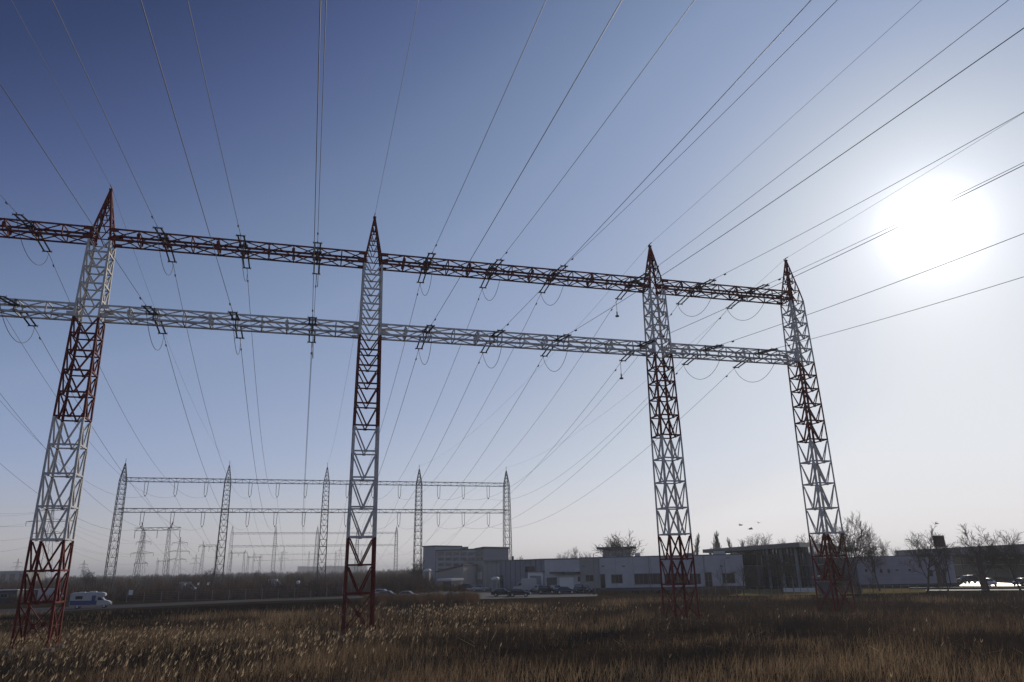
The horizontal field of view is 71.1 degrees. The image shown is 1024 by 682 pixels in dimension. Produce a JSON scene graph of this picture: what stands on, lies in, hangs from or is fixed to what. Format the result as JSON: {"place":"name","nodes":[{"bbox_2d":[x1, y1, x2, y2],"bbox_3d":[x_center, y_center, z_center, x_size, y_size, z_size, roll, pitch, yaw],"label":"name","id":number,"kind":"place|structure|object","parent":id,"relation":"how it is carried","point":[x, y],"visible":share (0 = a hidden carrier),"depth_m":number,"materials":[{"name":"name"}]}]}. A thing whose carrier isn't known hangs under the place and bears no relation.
{"place":"outdoors","nodes":[
{"label":"outdoors","id":0,"kind":"place"},
{"bbox_2d":[0,595,365,614],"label":"road","id":1,"kind":"structure","parent":0,"point":[41,610],"depth_m":138.61,"materials":[{"name":"grey asphalt"}]},
{"bbox_2d":[69,591,111,608],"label":"motorhome","id":2,"kind":"object","parent":1,"relation":"on","point":[90,598],"visible":1,"depth_m":128.79,"materials":[{"name":"grey paint"}]},
{"bbox_2d":[437,578,463,587],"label":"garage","id":3,"kind":"structure","parent":0,"point":[450,580],"depth_m":204.25,"materials":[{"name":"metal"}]},
{"bbox_2d":[435,564,477,585],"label":"shed","id":4,"kind":"structure","parent":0,"point":[467,572],"depth_m":215.44,"materials":[{"name":"metal"}]},
{"bbox_2d":[422,545,508,584],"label":"office block","id":5,"kind":"structure","parent":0,"point":[437,557],"depth_m":250.23,"materials":[{"name":"metal"}]},
{"bbox_2d":[0,570,1023,681],"bbox_3d":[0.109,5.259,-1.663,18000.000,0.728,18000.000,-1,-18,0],"label":"ground","id":6,"kind":"structure","parent":0,"point":[658,594],"depth_m":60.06,"materials":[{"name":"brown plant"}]},
{"bbox_2d":[0,589,26,602],"bbox_3d":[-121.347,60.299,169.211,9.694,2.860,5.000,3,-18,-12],"label":"van","id":7,"kind":"object","parent":6,"relation":"on","point":[5,593],"visible":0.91,"depth_m":168.25,"materials":[{"name":"metal"}]},
{"bbox_2d":[0,571,44,585],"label":"hall building","id":8,"kind":"structure","parent":6,"relation":"on","point":[13,575],"depth_m":534.81,"materials":[{"name":"grey"}]},
{"bbox_2d":[25,507,72,583],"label":"lattice pylon","id":9,"kind":"object","parent":6,"relation":"on","point":[52,517],"visible":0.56,"depth_m":320.40,"materials":[{"name":"metal"}]},
{"bbox_2d":[37,588,60,600],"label":"delivery van","id":10,"kind":"object","parent":6,"relation":"on","point":[49,591],"visible":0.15,"depth_m":167.47,"materials":[{"name":"grey paint"}]},
{"bbox_2d":[78,569,97,591],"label":"bare tree","id":11,"kind":"object","parent":6,"relation":"on","point":[87,576],"visible":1,"depth_m":218.68,"materials":[{"name":"brown plant"}]},
{"bbox_2d":[130,522,179,587],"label":"portal pylon","id":12,"kind":"object","parent":6,"relation":"on","point":[157,530],"visible":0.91,"depth_m":342.46,"materials":[{"name":"metal"}]},
{"bbox_2d":[0,586,379,602],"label":"thicket","id":13,"kind":"object","parent":6,"relation":"on","point":[12,599],"visible":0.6,"depth_m":166.12,"materials":[{"name":"brown plant"}]},
{"bbox_2d":[5,571,422,584],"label":"wood","id":14,"kind":"object","parent":6,"relation":"on","point":[275,577],"visible":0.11,"depth_m":537.90,"materials":[{"name":"brown"}]},
{"bbox_2d":[0,568,430,601],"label":"thicket","id":15,"kind":"object","parent":6,"relation":"on","point":[243,583],"visible":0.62,"depth_m":239.04,"materials":[{"name":"brown plant"}]},
{"bbox_2d":[0,600,477,621],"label":"ploughed strip","id":16,"kind":"object","parent":6,"relation":"on","point":[147,613],"visible":0.5,"depth_m":111.01,"materials":[{"name":"soil"}]},
{"bbox_2d":[359,589,481,606],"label":"reed belt","id":17,"kind":"object","parent":16,"relation":"on","point":[449,598],"visible":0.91,"depth_m":118.42,"materials":[{"name":"brown"}]},
{"bbox_2d":[126,586,358,601],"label":"wire fence","id":18,"kind":"object","parent":6,"relation":"on","point":[240,596],"visible":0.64,"depth_m":158.13,"materials":[{"name":"grey metal"}]},
{"bbox_2d":[251,551,361,573],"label":"power line gantry","id":19,"kind":"object","parent":6,"relation":"on","point":[309,559],"visible":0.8,"depth_m":1307.22,"materials":[{"name":"metal"}]},
{"bbox_2d":[102,458,511,592],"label":"power line gantry","id":20,"kind":"object","parent":6,"relation":"on","point":[254,509],"visible":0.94,"depth_m":253.24,"materials":[{"name":"metal"}]},
{"bbox_2d":[226,526,397,576],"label":"power line gantry","id":21,"kind":"object","parent":6,"relation":"on","point":[318,533],"visible":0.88,"depth_m":596.86,"materials":[{"name":"metal"}]},
{"bbox_2d":[297,566,367,572],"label":"apartment block","id":22,"kind":"structure","parent":6,"relation":"on","point":[310,568],"depth_m":2195.42,"materials":[{"name":"grey concrete"}]},
{"bbox_2d":[45,565,745,580],"bbox_3d":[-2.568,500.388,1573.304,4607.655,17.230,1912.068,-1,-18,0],"label":"wood","id":23,"kind":"object","parent":6,"relation":"on","point":[277,573],"visible":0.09,"depth_m":1066.22,"materials":[{"name":"brown plant"}]},
{"bbox_2d":[356,572,465,592],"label":"scrub","id":24,"kind":"object","parent":6,"relation":"on","point":[419,583],"visible":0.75,"depth_m":180.09,"materials":[{"name":"brown"}]},
{"bbox_2d":[407,559,424,578],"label":"bare tree","id":25,"kind":"object","parent":6,"relation":"on","point":[418,571],"visible":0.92,"depth_m":198.72,"materials":[{"name":"brown plant"}]},
{"bbox_2d":[0,185,860,655],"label":"power line gantry","id":26,"kind":"object","parent":6,"relation":"on","point":[92,237],"visible":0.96,"depth_m":73.39,"materials":[{"name":"grey metal"}]},
{"bbox_2d":[0,295,37,342],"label":"insulator set","id":27,"kind":"object","parent":26,"relation":"attached to","point":[13,303],"visible":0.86,"depth_m":64.44,"materials":[{"name":"grey metal"}]},
{"bbox_2d":[12,212,52,264],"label":"insulator set","id":28,"kind":"object","parent":26,"relation":"attached to","point":[31,225],"visible":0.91,"depth_m":66.84,"materials":[{"name":"grey metal"}]},
{"bbox_2d":[141,305,167,349],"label":"insulator set","id":29,"kind":"object","parent":26,"relation":"attached to","point":[149,312],"visible":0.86,"depth_m":67.36,"materials":[{"name":"grey metal"}]},
{"bbox_2d":[0,83,145,304],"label":"power line","id":30,"kind":"object","parent":29,"relation":"attached to","point":[66,185],"visible":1,"depth_m":42.16,"materials":[{"name":"grey metal"}]},
{"bbox_2d":[153,226,176,275],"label":"insulator set","id":31,"kind":"object","parent":26,"relation":"attached to","point":[166,238],"visible":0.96,"depth_m":69.84,"materials":[{"name":"grey metal"}]},
{"bbox_2d":[52,0,156,224],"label":"power line","id":32,"kind":"object","parent":31,"relation":"attached to","point":[100,104],"visible":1,"depth_m":47.63,"materials":[{"name":"grey metal"}]},
{"bbox_2d":[228,311,244,354],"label":"insulator set","id":33,"kind":"object","parent":26,"relation":"attached to","point":[236,318],"visible":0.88,"depth_m":69.37,"materials":[{"name":"grey metal"}]},
{"bbox_2d":[140,0,232,310],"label":"power line","id":34,"kind":"object","parent":33,"relation":"attached to","point":[181,137],"visible":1,"depth_m":38.18,"materials":[{"name":"grey metal"}]},
{"bbox_2d":[236,234,250,281],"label":"insulator set","id":35,"kind":"object","parent":26,"relation":"attached to","point":[243,245],"visible":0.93,"depth_m":71.70,"materials":[{"name":"grey metal"}]},
{"bbox_2d":[187,0,240,233],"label":"power line","id":36,"kind":"object","parent":35,"relation":"attached to","point":[211,108],"visible":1,"depth_m":47.50,"materials":[{"name":"grey metal"}]},
{"bbox_2d":[307,317,316,357],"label":"insulator set","id":37,"kind":"object","parent":26,"relation":"attached to","point":[312,324],"visible":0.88,"depth_m":71.44,"materials":[{"name":"grey metal"}]},
{"bbox_2d":[312,0,320,316],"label":"power line","id":38,"kind":"object","parent":37,"relation":"attached to","point":[316,137],"visible":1,"depth_m":36.65,"materials":[{"name":"grey metal"}]},
{"bbox_2d":[312,241,321,286],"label":"insulator set","id":39,"kind":"object","parent":26,"relation":"attached to","point":[318,252],"visible":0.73,"depth_m":73.81,"materials":[{"name":"grey metal"}]},
{"bbox_2d":[317,0,326,240],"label":"power line","id":40,"kind":"object","parent":39,"relation":"attached to","point":[322,112],"visible":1,"depth_m":48.11,"materials":[{"name":"grey metal"}]},
{"bbox_2d":[415,325,434,364],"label":"insulator set","id":41,"kind":"object","parent":26,"relation":"attached to","point":[426,331],"visible":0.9,"depth_m":74.12,"materials":[{"name":"grey metal"}]},
{"bbox_2d":[431,0,621,324],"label":"power line","id":42,"kind":"object","parent":41,"relation":"attached to","point":[539,141],"visible":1,"depth_m":36.90,"materials":[{"name":"grey metal"}]},
{"bbox_2d":[417,252,435,295],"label":"insulator set","id":43,"kind":"object","parent":26,"relation":"attached to","point":[427,261],"visible":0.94,"depth_m":76.57,"materials":[{"name":"grey metal"}]},
{"bbox_2d":[433,0,545,250],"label":"power line","id":44,"kind":"object","parent":43,"relation":"attached to","point":[493,117],"visible":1,"depth_m":48.36,"materials":[{"name":"grey metal"}]},
{"bbox_2d":[479,258,503,300],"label":"insulator set","id":45,"kind":"object","parent":26,"relation":"attached to","point":[493,267],"visible":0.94,"depth_m":78.45,"materials":[{"name":"grey metal"}]},
{"bbox_2d":[503,0,694,255],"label":"power line","id":46,"kind":"object","parent":45,"relation":"attached to","point":[607,118],"visible":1,"depth_m":47.38,"materials":[{"name":"grey metal"}]},
{"bbox_2d":[480,329,505,367],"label":"insulator set","id":47,"kind":"object","parent":26,"relation":"attached to","point":[493,335],"visible":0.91,"depth_m":75.92,"materials":[{"name":"grey metal"}]},
{"bbox_2d":[507,0,810,325],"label":"power line","id":48,"kind":"object","parent":47,"relation":"attached to","point":[682,139],"visible":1,"depth_m":36.91,"materials":[{"name":"grey metal"}]},
{"bbox_2d":[538,264,567,305],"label":"insulator set","id":49,"kind":"object","parent":26,"relation":"attached to","point":[554,273],"visible":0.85,"depth_m":80.15,"materials":[{"name":"grey metal"}]},
{"bbox_2d":[565,0,836,264],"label":"power line","id":50,"kind":"object","parent":49,"relation":"attached to","point":[710,125],"visible":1,"depth_m":45.97,"materials":[{"name":"grey metal"}]},
{"bbox_2d":[540,333,570,371],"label":"insulator set","id":51,"kind":"object","parent":26,"relation":"attached to","point":[558,340],"visible":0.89,"depth_m":77.85,"materials":[{"name":"grey metal"}]},
{"bbox_2d":[569,28,1023,333],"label":"power line","id":52,"kind":"object","parent":51,"relation":"attached to","point":[831,161],"visible":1,"depth_m":36.09,"materials":[{"name":"grey metal"}]},
{"bbox_2d":[615,272,650,299],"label":"insulator set","id":53,"kind":"object","parent":26,"relation":"attached to","point":[635,280],"visible":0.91,"depth_m":82.84,"materials":[{"name":"grey"}]},
{"bbox_2d":[650,0,1007,271],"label":"power line","id":54,"kind":"object","parent":53,"relation":"attached to","point":[846,124],"visible":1,"depth_m":49.59,"materials":[{"name":"grey metal"}]},
{"bbox_2d":[619,340,656,361],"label":"insulator set","id":55,"kind":"object","parent":26,"relation":"attached to","point":[640,345],"visible":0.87,"depth_m":80.35,"materials":[{"name":"grey metal"}]},
{"bbox_2d":[654,165,1023,339],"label":"power line","id":56,"kind":"object","parent":55,"relation":"attached to","point":[859,245],"visible":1,"depth_m":47.60,"materials":[{"name":"grey metal"}]},
{"bbox_2d":[676,278,715,316],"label":"insulator set","id":57,"kind":"object","parent":26,"relation":"attached to","point":[699,286],"visible":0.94,"depth_m":84.83,"materials":[{"name":"grey metal"}]},
{"bbox_2d":[715,112,1023,278],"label":"power line","id":58,"kind":"object","parent":57,"relation":"attached to","point":[882,190],"visible":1,"depth_m":57.12,"materials":[{"name":"grey metal"}]},
{"bbox_2d":[682,344,723,378],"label":"insulator set","id":59,"kind":"object","parent":26,"relation":"attached to","point":[705,350],"visible":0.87,"depth_m":82.49,"materials":[{"name":"grey metal"}]},
{"bbox_2d":[724,233,1023,343],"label":"power line","id":60,"kind":"object","parent":59,"relation":"attached to","point":[887,285],"visible":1,"depth_m":56.02,"materials":[{"name":"grey metal"}]},
{"bbox_2d":[726,284,769,320],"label":"insulator set","id":61,"kind":"object","parent":26,"relation":"attached to","point":[750,291],"visible":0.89,"depth_m":86.64,"materials":[{"name":"grey metal"}]},
{"bbox_2d":[768,162,1023,283],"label":"power line","id":62,"kind":"object","parent":61,"relation":"attached to","point":[900,222],"visible":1,"depth_m":64.57,"materials":[{"name":"grey metal"}]},
{"bbox_2d":[733,347,777,381],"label":"insulator set","id":63,"kind":"object","parent":26,"relation":"attached to","point":[762,352],"visible":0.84,"depth_m":84.23,"materials":[{"name":"grey metal"}]},
{"bbox_2d":[778,277,1022,347],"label":"power line","id":64,"kind":"object","parent":63,"relation":"attached to","point":[905,312],"visible":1,"depth_m":63.21,"materials":[{"name":"grey metal"}]},
{"bbox_2d":[0,600,984,681],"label":"reeds","id":65,"kind":"object","parent":6,"relation":"on","point":[189,654],"visible":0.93,"depth_m":50.99,"materials":[{"name":"brown plant"}]},
{"bbox_2d":[419,586,596,598],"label":"parking lot","id":66,"kind":"structure","parent":6,"relation":"on","point":[488,595],"depth_m":147.60,"materials":[{"name":"grey asphalt"}]},
{"bbox_2d":[463,560,493,585],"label":"annex","id":67,"kind":"object","parent":66,"relation":"on","point":[480,573],"visible":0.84,"depth_m":220.90,"materials":[{"name":"concrete"}]},
{"bbox_2d":[508,589,530,596],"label":"parked car","id":68,"kind":"object","parent":66,"relation":"on","point":[513,592],"visible":1,"depth_m":139.87,"materials":[{"name":"black paint"}]},
{"bbox_2d":[513,578,536,591],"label":"delivery van","id":69,"kind":"object","parent":66,"relation":"on","point":[527,583],"visible":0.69,"depth_m":166.72,"materials":[{"name":"grey paint"}]},
{"bbox_2d":[483,556,571,588],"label":"warehouse","id":70,"kind":"structure","parent":66,"relation":"on","point":[511,573],"depth_m":191.57,"materials":[{"name":"grey metal"}]},
{"bbox_2d":[528,571,544,585],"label":"loading bay","id":71,"kind":"object","parent":66,"relation":"on","point":[539,576],"visible":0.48,"depth_m":172.93,"materials":[{"name":"white metal"}]},
{"bbox_2d":[538,586,555,593],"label":"parked car","id":72,"kind":"object","parent":66,"relation":"on","point":[542,589],"visible":0.85,"depth_m":153.41,"materials":[{"name":"black paint"}]},
{"bbox_2d":[544,558,580,588],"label":"warehouse wing","id":73,"kind":"structure","parent":66,"relation":"on","point":[563,572],"depth_m":165.94,"materials":[{"name":"white metal"}]},
{"bbox_2d":[559,577,573,588],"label":"garage door","id":74,"kind":"structure","parent":73,"relation":"in","point":[563,581],"depth_m":164.95,"materials":[{"name":"grey metal"}]},
{"bbox_2d":[573,584,592,592],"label":"parked car","id":75,"kind":"object","parent":66,"relation":"on","point":[582,588],"visible":0.89,"depth_m":151.54,"materials":[{"name":"grey paint"}]},
{"bbox_2d":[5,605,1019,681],"bbox_3d":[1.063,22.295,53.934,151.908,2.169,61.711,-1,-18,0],"label":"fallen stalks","id":76,"kind":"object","parent":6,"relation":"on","point":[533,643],"visible":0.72,"depth_m":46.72,"materials":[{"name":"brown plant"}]},
{"bbox_2d":[592,531,646,556],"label":"bare tree","id":77,"kind":"object","parent":6,"relation":"on","point":[613,543],"visible":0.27,"depth_m":216.44,"materials":[{"name":"brown plant"}]},
{"bbox_2d":[588,587,734,594],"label":"scrub","id":78,"kind":"object","parent":6,"relation":"on","point":[621,591],"visible":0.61,"depth_m":146.05,"materials":[{"name":"brown"}]},
{"bbox_2d":[579,545,759,590],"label":"commercial building","id":79,"kind":"structure","parent":6,"relation":"on","point":[637,572],"depth_m":160.90,"materials":[{"name":"grey paint"}]},
{"bbox_2d":[596,546,635,556],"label":"rooftop pavilion","id":80,"kind":"structure","parent":79,"relation":"on","point":[614,551],"depth_m":175.73,"materials":[{"name":"concrete"}]},
{"bbox_2d":[611,574,622,583],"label":"window","id":81,"kind":"structure","parent":79,"relation":"in","point":[615,578],"depth_m":161.80,"materials":[{"name":"grey glass"}]},
{"bbox_2d":[634,573,660,584],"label":"window","id":82,"kind":"structure","parent":79,"relation":"in","point":[639,578],"depth_m":160.66,"materials":[{"name":"grey glass"}]},
{"bbox_2d":[686,581,862,596],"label":"scrub","id":83,"kind":"object","parent":6,"relation":"on","point":[701,592],"visible":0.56,"depth_m":128.30,"materials":[{"name":"brown plant"}]},
{"bbox_2d":[703,542,858,590],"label":"glass hall","id":84,"kind":"structure","parent":6,"relation":"on","point":[799,553],"depth_m":156.35,"materials":[{"name":"glass"}]},
{"bbox_2d":[708,585,918,594],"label":"scrub","id":85,"kind":"object","parent":6,"relation":"on","point":[778,589],"visible":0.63,"depth_m":122.32,"materials":[{"name":"brown"}]},
{"bbox_2d":[819,581,835,597],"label":"display board","id":86,"kind":"object","parent":6,"relation":"on","point":[824,585],"visible":0.36,"depth_m":101.92,"materials":[{"name":"metal"}]},
{"bbox_2d":[816,510,883,592],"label":"bare tree","id":87,"kind":"object","parent":6,"relation":"on","point":[849,543],"visible":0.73,"depth_m":127.19,"materials":[{"name":"brown plant"}]},
{"bbox_2d":[833,554,957,585],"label":"panelled building","id":88,"kind":"structure","parent":6,"relation":"on","point":[894,573],"depth_m":159.59,"materials":[{"name":"grey metal"}]},
{"bbox_2d":[899,524,962,591],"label":"bare tree","id":89,"kind":"object","parent":6,"relation":"on","point":[939,551],"visible":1,"depth_m":124.41,"materials":[{"name":"brown plant"}]},
{"bbox_2d":[932,535,951,586],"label":"pole sign","id":90,"kind":"object","parent":6,"relation":"on","point":[942,539],"visible":0.46,"depth_m":141.52,"materials":[{"name":"metal"}]},
{"bbox_2d":[934,554,957,591],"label":"bare tree","id":91,"kind":"object","parent":6,"relation":"on","point":[938,567],"visible":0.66,"depth_m":125.67,"materials":[{"name":"brown plant"}]},
{"bbox_2d":[915,587,1023,588],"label":"wall","id":92,"kind":"structure","parent":6,"relation":"on","point":[968,587],"depth_m":134.56,"materials":[{"name":"grey concrete"}]},
{"bbox_2d":[974,553,986,588],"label":"sign totem","id":93,"kind":"object","parent":6,"relation":"on","point":[982,582],"visible":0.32,"depth_m":130.42,"materials":[{"name":"metal"}]},
{"bbox_2d":[951,523,1013,591],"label":"bare tree","id":94,"kind":"object","parent":6,"relation":"on","point":[971,548],"visible":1,"depth_m":120.50,"materials":[{"name":"brown plant"}]},
{"bbox_2d":[960,577,1021,585],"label":"forecourt","id":95,"kind":"structure","parent":6,"relation":"on","point":[1000,581],"depth_m":162.74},
{"bbox_2d":[895,544,1023,579],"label":"building","id":96,"kind":"structure","parent":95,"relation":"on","point":[960,567],"depth_m":204.72,"materials":[{"name":"metal"}]},
{"bbox_2d":[957,575,977,583],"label":"parked car","id":97,"kind":"object","parent":95,"relation":"on","point":[965,579],"visible":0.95,"depth_m":162.02,"materials":[{"name":"black paint"}]},
{"bbox_2d":[971,528,1023,590],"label":"bare tree","id":98,"kind":"object","parent":6,"relation":"on","point":[1011,545],"visible":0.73,"depth_m":122.24,"materials":[{"name":"brown plant"}]},
{"bbox_2d":[0,0,1023,577],"label":"sky","id":99,"kind":"structure","parent":0,"point":[923,408],"materials":[{"name":"blue"}]},
{"bbox_2d":[698,589,925,595],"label":"lawn","id":100,"kind":"structure","parent":0,"point":[776,592],"depth_m":131.78,"materials":[{"name":"green plant"}]},
{"bbox_2d":[731,559,755,594],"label":"bare tree","id":101,"kind":"object","parent":100,"relation":"on","point":[743,570],"visible":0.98,"depth_m":126.65,"materials":[{"name":"brown plant"}]},
{"bbox_2d":[756,548,803,594],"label":"bare tree","id":102,"kind":"object","parent":100,"relation":"on","point":[788,569],"visible":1,"depth_m":126.10,"materials":[{"name":"brown plant"}]},
{"bbox_2d":[783,588,817,591],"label":"wall","id":103,"kind":"structure","parent":100,"relation":"on","point":[798,589],"depth_m":135.77,"materials":[{"name":"grey concrete"}]},
{"bbox_2d":[841,527,888,590],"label":"bare tree","id":104,"kind":"object","parent":100,"relation":"on","point":[868,556],"visible":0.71,"depth_m":134.43,"materials":[{"name":"brown plant"}]},
{"bbox_2d":[926,589,1023,590],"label":"pavement","id":105,"kind":"structure","parent":0,"point":[970,589],"depth_m":128.87,"materials":[{"name":"grey concrete"}]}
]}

